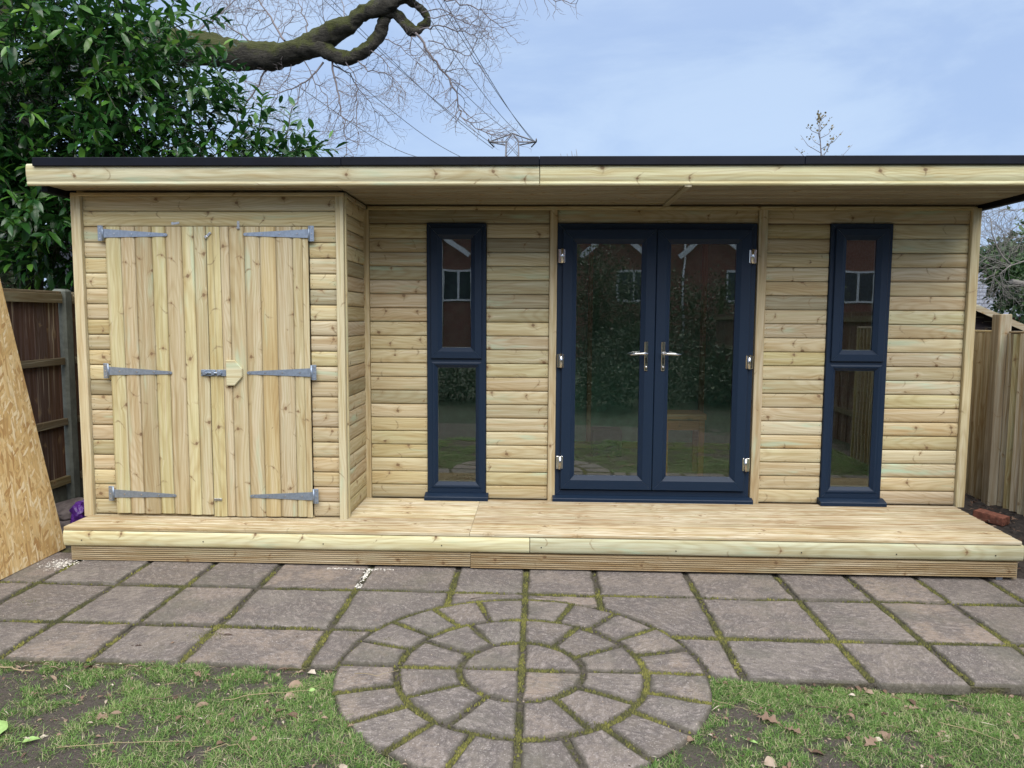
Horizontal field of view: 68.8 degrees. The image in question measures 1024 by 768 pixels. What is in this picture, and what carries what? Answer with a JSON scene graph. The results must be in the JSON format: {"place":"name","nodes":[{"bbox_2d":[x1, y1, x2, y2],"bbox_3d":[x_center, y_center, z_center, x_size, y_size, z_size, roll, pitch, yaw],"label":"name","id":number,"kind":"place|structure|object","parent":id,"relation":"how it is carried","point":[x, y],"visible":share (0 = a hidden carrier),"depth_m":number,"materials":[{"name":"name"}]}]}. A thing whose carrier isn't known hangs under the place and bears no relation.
{"place":"outdoors","nodes":[
{"label":"outdoors","id":0,"kind":"place"},
{"bbox_2d":[55,497,83,519],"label":"stone slab","id":1,"kind":"structure","parent":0,"point":[63,509],"depth_m":5.67,"materials":[{"name":"grey stone"}]},
{"bbox_2d":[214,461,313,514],"bbox_3d":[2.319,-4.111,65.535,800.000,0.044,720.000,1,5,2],"label":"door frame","id":2,"kind":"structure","parent":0,"point":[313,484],"depth_m":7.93,"materials":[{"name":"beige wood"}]},
{"bbox_2d":[0,218,73,291],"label":"evergreen hedge","id":3,"kind":"object","parent":2,"relation":"on","point":[4,276],"visible":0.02,"depth_m":11.57,"materials":[{"name":"green plant"}]},
{"bbox_2d":[4,234,73,298],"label":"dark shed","id":4,"kind":"structure","parent":2,"relation":"on","point":[67,257],"depth_m":7.99,"materials":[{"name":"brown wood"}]},
{"bbox_2d":[2,288,83,503],"bbox_3d":[-3.569,0.334,5.043,0.112,2.000,5.867,1,5,2],"label":"fence","id":5,"kind":"object","parent":2,"relation":"on","point":[43,323],"visible":0.29,"depth_m":5.75,"materials":[{"name":"wood"}]},
{"bbox_2d":[0,0,347,290],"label":"laurel bush","id":6,"kind":"object","parent":2,"relation":"on","point":[105,122],"visible":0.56,"depth_m":6.61,"materials":[{"name":"green plant"}]},
{"bbox_2d":[0,0,577,288],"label":"oak tree","id":7,"kind":"object","parent":2,"relation":"on","point":[325,39],"visible":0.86,"depth_m":11.06,"materials":[{"name":"brown plant"}]},
{"bbox_2d":[488,133,536,155],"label":"electricity pylon","id":8,"kind":"object","parent":2,"relation":"on","point":[518,144],"visible":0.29,"depth_m":180.89,"materials":[{"name":"silver metal"}]},
{"bbox_2d":[324,0,488,141],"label":"power line","id":9,"kind":"object","parent":8,"relation":"attached to","point":[413,81],"visible":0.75,"depth_m":110.81,"materials":[{"name":"grey metal"}]},
{"bbox_2d":[331,0,492,148],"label":"power line","id":10,"kind":"object","parent":8,"relation":"attached to","point":[421,88],"visible":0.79,"depth_m":108.40,"materials":[{"name":"grey metal"}]},
{"bbox_2d":[398,23,510,133],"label":"power line","id":11,"kind":"object","parent":8,"relation":"attached to","point":[462,91],"visible":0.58,"depth_m":114.81,"materials":[{"name":"grey metal"}]},
{"bbox_2d":[431,21,519,134],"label":"power line","id":12,"kind":"object","parent":8,"relation":"attached to","point":[472,79],"visible":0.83,"depth_m":96.55,"materials":[{"name":"grey metal"}]},
{"bbox_2d":[437,0,534,141],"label":"power line","id":13,"kind":"object","parent":8,"relation":"attached to","point":[481,69],"visible":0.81,"depth_m":93.52,"materials":[{"name":"grey metal"}]},
{"bbox_2d":[444,1,532,140],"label":"power line","id":14,"kind":"object","parent":8,"relation":"attached to","point":[486,73],"visible":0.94,"depth_m":94.27,"materials":[{"name":"grey metal"}]},
{"bbox_2d":[796,110,849,155],"bbox_3d":[4.635,-1.664,11.486,0.647,4.930,0.731,-4,7,-41],"label":"young tree","id":15,"kind":"object","parent":2,"relation":"on","point":[819,130],"visible":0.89,"depth_m":11.23,"materials":[{"name":"brown plant"}]},
{"bbox_2d":[957,494,1023,578],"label":"soil strip","id":16,"kind":"object","parent":2,"relation":"on","point":[1015,524],"visible":0.05,"depth_m":5.59,"materials":[{"name":"brown soil"}]},
{"bbox_2d":[973,508,1009,526],"bbox_3d":[3.548,0.987,5.538,0.104,0.069,0.218,-5,11,-30],"label":"brick","id":17,"kind":"object","parent":16,"relation":"on","point":[984,515],"visible":0.91,"depth_m":5.50,"materials":[{"name":"red brick"}]},
{"bbox_2d":[965,314,1023,515],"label":"fence","id":18,"kind":"object","parent":16,"relation":"on","point":[995,466],"visible":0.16,"depth_m":5.96,"materials":[{"name":"brown wood"}]},
{"bbox_2d":[975,304,1023,333],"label":"brown shed","id":19,"kind":"structure","parent":2,"relation":"on","point":[983,319],"depth_m":11.48,"materials":[{"name":"brown wood"}]},
{"bbox_2d":[976,255,1022,322],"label":"grey roofed house","id":20,"kind":"structure","parent":2,"relation":"on","point":[982,294],"depth_m":24.10,"materials":[{"name":"tile"}]},
{"bbox_2d":[977,204,1023,309],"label":"bare tree","id":21,"kind":"object","parent":2,"relation":"on","point":[1014,282],"visible":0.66,"depth_m":13.05,"materials":[{"name":"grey plant"}]},
{"bbox_2d":[978,206,1023,323],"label":"ivy tree","id":22,"kind":"object","parent":2,"relation":"on","point":[1016,270],"visible":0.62,"depth_m":14.77,"materials":[{"name":"green plant"}]},
{"bbox_2d":[298,86,415,156],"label":"power line","id":23,"kind":"object","parent":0,"point":[358,127],"visible":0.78,"depth_m":98.16,"materials":[{"name":"grey metal"}]},
{"bbox_2d":[336,64,458,155],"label":"power line","id":24,"kind":"object","parent":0,"point":[400,117],"visible":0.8,"depth_m":105.69,"materials":[{"name":"grey metal"}]},
{"bbox_2d":[445,474,475,479],"bbox_3d":[-0.410,0.807,6.523,0.358,0.066,0.350,1,5,2],"label":"folded tarpaulin","id":25,"kind":"object","parent":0,"point":[463,477],"visible":0.56,"depth_m":6.47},
{"bbox_2d":[0,545,1023,697],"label":"patio","id":26,"kind":"structure","parent":0,"point":[890,667],"depth_m":4.18,"materials":[{"name":"stone"}]},
{"bbox_2d":[0,280,65,579],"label":"strand board","id":27,"kind":"object","parent":26,"relation":"on","point":[30,531],"visible":1,"depth_m":5.00,"materials":[{"name":"beige wood"}]},
{"bbox_2d":[69,500,86,523],"bbox_3d":[-3.239,1.003,5.609,0.118,0.264,0.155,1,5,2],"label":"plastic bag","id":28,"kind":"object","parent":26,"relation":"on","point":[76,510],"visible":0.33,"depth_m":5.55,"materials":[{"name":"purple plastic"}]},
{"bbox_2d":[36,559,393,587],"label":"mortar crumbs","id":29,"kind":"object","parent":26,"relation":"on","point":[365,575],"visible":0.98,"depth_m":4.89,"materials":[{"name":"white concrete"}]},
{"bbox_2d":[0,562,1023,767],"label":"joint moss","id":30,"kind":"object","parent":26,"relation":"on","point":[522,670],"visible":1,"depth_m":3.83,"materials":[{"name":"green plant"}]},
{"bbox_2d":[63,498,1023,579],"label":"deck","id":31,"kind":"structure","parent":26,"relation":"on","point":[810,538],"depth_m":4.93,"materials":[{"name":"brown wood"}]},
{"bbox_2d":[25,155,1023,518],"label":"garden room","id":32,"kind":"object","parent":31,"relation":"on","point":[261,335],"visible":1,"depth_m":5.55,"materials":[{"name":"brown wood"}]},
{"bbox_2d":[97,225,221,514],"bbox_3d":[-2.397,-0.078,5.128,0.829,1.989,0.057,1,5,2],"label":"store door","id":33,"kind":"structure","parent":32,"relation":"in","point":[160,372],"depth_m":5.14,"materials":[{"name":"brown wood"}]},
{"bbox_2d":[206,226,318,516],"bbox_3d":[-1.701,-0.069,5.122,0.738,1.998,0.062,1,5,2],"label":"store door","id":34,"kind":"structure","parent":32,"relation":"in","point":[259,310],"depth_m":5.11,"materials":[{"name":"brown wood"}]},
{"bbox_2d":[424,223,488,500],"bbox_3d":[-0.421,-0.158,5.695,0.489,2.103,0.129,1,5,2],"label":"window","id":35,"kind":"structure","parent":32,"relation":"in","point":[438,356],"depth_m":5.68,"materials":[{"name":"plastic"}]},
{"bbox_2d":[556,229,656,489],"bbox_3d":[0.704,-0.170,5.628,0.728,1.964,0.120,1,5,2],"label":"french door","id":36,"kind":"structure","parent":32,"relation":"in","point":[647,238],"depth_m":5.63,"materials":[{"name":"plastic"}]},
{"bbox_2d":[651,229,756,491],"bbox_3d":[1.436,-0.163,5.603,0.728,1.964,0.120,1,5,2],"label":"french door","id":37,"kind":"structure","parent":32,"relation":"in","point":[745,256],"depth_m":5.60,"materials":[{"name":"plastic"}]},
{"bbox_2d":[816,224,893,506],"bbox_3d":[2.574,-0.131,5.591,0.489,2.103,0.129,1,5,2],"label":"window","id":38,"kind":"structure","parent":32,"relation":"in","point":[882,234],"depth_m":5.57,"materials":[{"name":"plastic"}]},
{"bbox_2d":[0,635,1023,767],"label":"lawn","id":39,"kind":"structure","parent":0,"point":[691,751],"depth_m":3.04,"materials":[{"name":"plant"}]},
{"bbox_2d":[0,720,7,733],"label":"fallen leaf","id":40,"kind":"object","parent":39,"relation":"on","point":[3,725],"visible":1,"depth_m":2.96,"materials":[{"name":"green plant"}]},
{"bbox_2d":[0,666,33,671],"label":"fallen twig","id":41,"kind":"object","parent":39,"relation":"on","point":[13,668],"visible":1,"depth_m":3.49,"materials":[{"name":"beige wood"}]},
{"bbox_2d":[18,736,39,741],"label":"fallen leaf","id":42,"kind":"object","parent":39,"relation":"on","point":[31,738],"visible":1,"depth_m":2.91,"materials":[{"name":"green plant"}]},
{"bbox_2d":[88,712,108,719],"bbox_3d":[-1.701,1.376,3.086,0.088,0.018,0.042,5,15,-16],"label":"fallen leaf","id":43,"kind":"object","parent":39,"relation":"on","point":[100,715],"visible":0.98,"depth_m":3.09,"materials":[{"name":"beige plant"}]},
{"bbox_2d":[56,741,197,747],"bbox_3d":[-1.456,1.383,2.870,0.548,0.012,0.047,0,5,-2],"label":"fallen twig","id":44,"kind":"object","parent":39,"relation":"on","point":[123,742],"visible":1,"depth_m":2.88,"materials":[{"name":"beige wood"}]},
{"bbox_2d":[149,689,195,698],"bbox_3d":[-1.455,1.352,3.257,0.224,0.010,0.023,-2,6,-27],"label":"fallen twig","id":45,"kind":"object","parent":39,"relation":"on","point":[170,696],"visible":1,"depth_m":3.24,"materials":[{"name":"brown wood"}]},
{"bbox_2d":[193,702,207,706],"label":"fallen leaf","id":46,"kind":"object","parent":39,"relation":"on","point":[200,705],"visible":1,"depth_m":3.18,"materials":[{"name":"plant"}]},
{"bbox_2d":[205,743,251,756],"bbox_3d":[-1.052,1.381,2.827,0.194,0.009,0.078,1,5,9],"label":"fallen twig","id":47,"kind":"object","parent":39,"relation":"on","point":[227,744],"visible":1,"depth_m":2.84,"materials":[{"name":"beige wood"}]},
{"bbox_2d":[224,682,325,699],"bbox_3d":[-1.026,1.347,3.270,0.439,0.015,0.038,-2,6,-22],"label":"fallen twig","id":48,"kind":"object","parent":39,"relation":"on","point":[269,693],"visible":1,"depth_m":3.25,"materials":[{"name":"beige wood"}]},
{"bbox_2d":[281,692,294,699],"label":"fallen leaf","id":49,"kind":"object","parent":39,"relation":"on","point":[288,695],"visible":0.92,"depth_m":3.26,"materials":[{"name":"brown plant"}]},
{"bbox_2d":[283,680,301,687],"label":"fallen leaf","id":50,"kind":"object","parent":39,"relation":"on","point":[296,683],"visible":0.94,"depth_m":3.37,"materials":[{"name":"beige plant"}]},
{"bbox_2d":[0,493,1023,767],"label":"leaf litter","id":51,"kind":"object","parent":39,"relation":"on","point":[870,691],"visible":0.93,"depth_m":3.17,"materials":[{"name":"brown plant"}]},
{"bbox_2d":[685,736,693,740],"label":"fallen leaf","id":52,"kind":"object","parent":39,"relation":"on","point":[689,738],"visible":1,"depth_m":2.97,"materials":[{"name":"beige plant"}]},
{"bbox_2d":[753,711,780,723],"bbox_3d":[1.063,1.394,3.127,0.108,0.025,0.073,9,10,60],"label":"fallen leaf","id":53,"kind":"object","parent":39,"relation":"on","point":[765,716],"visible":1,"depth_m":3.12,"materials":[{"name":"brown plant"}]},
{"bbox_2d":[764,756,777,766],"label":"fallen leaf","id":54,"kind":"object","parent":39,"relation":"on","point":[769,761],"visible":1,"depth_m":2.82,"materials":[{"name":"beige plant"}]},
{"bbox_2d":[779,724,803,734],"bbox_3d":[1.139,1.407,3.050,0.106,0.015,0.052,5,1,42],"label":"fallen leaf","id":55,"kind":"object","parent":39,"relation":"on","point":[797,730],"visible":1,"depth_m":3.05,"materials":[{"name":"brown plant"}]},
{"bbox_2d":[863,735,877,745],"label":"fallen leaf","id":56,"kind":"object","parent":39,"relation":"on","point":[870,740],"visible":1,"depth_m":2.98,"materials":[{"name":"brown plant"}]},
{"bbox_2d":[938,721,1010,746],"bbox_3d":[1.897,1.431,3.067,0.021,0.014,0.266,-5,7,-44],"label":"fallen twig","id":57,"kind":"object","parent":39,"relation":"on","point":[972,730],"visible":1,"depth_m":3.08,"materials":[{"name":"beige wood"}]},
{"bbox_2d":[14,0,1023,287],"label":"sky","id":58,"kind":"structure","parent":0,"point":[616,77],"materials":[{"name":"blue"}]},
{"bbox_2d":[332,601,711,767],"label":"paving circle","id":59,"kind":"object","parent":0,"point":[494,715],"visible":0.96,"depth_m":3.33,"materials":[{"name":"stone"}]},
{"bbox_2d":[666,410,706,475],"bbox_3d":[1.541,0.538,6.847,0.391,0.570,0.320,1,5,2],"label":"table","id":60,"kind":"object","parent":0,"point":[694,420],"visible":0.67,"depth_m":6.71,"materials":[{"name":"brown wood"}]},
{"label":"side passage","id":61,"kind":"structure","parent":0,"visible":0},
{"bbox_2d":[59,519,70,533],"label":"stone slab","id":62,"kind":"structure","parent":61,"relation":"on","point":[63,523],"depth_m":5.58,"materials":[{"name":"grey stone"}]}
]}

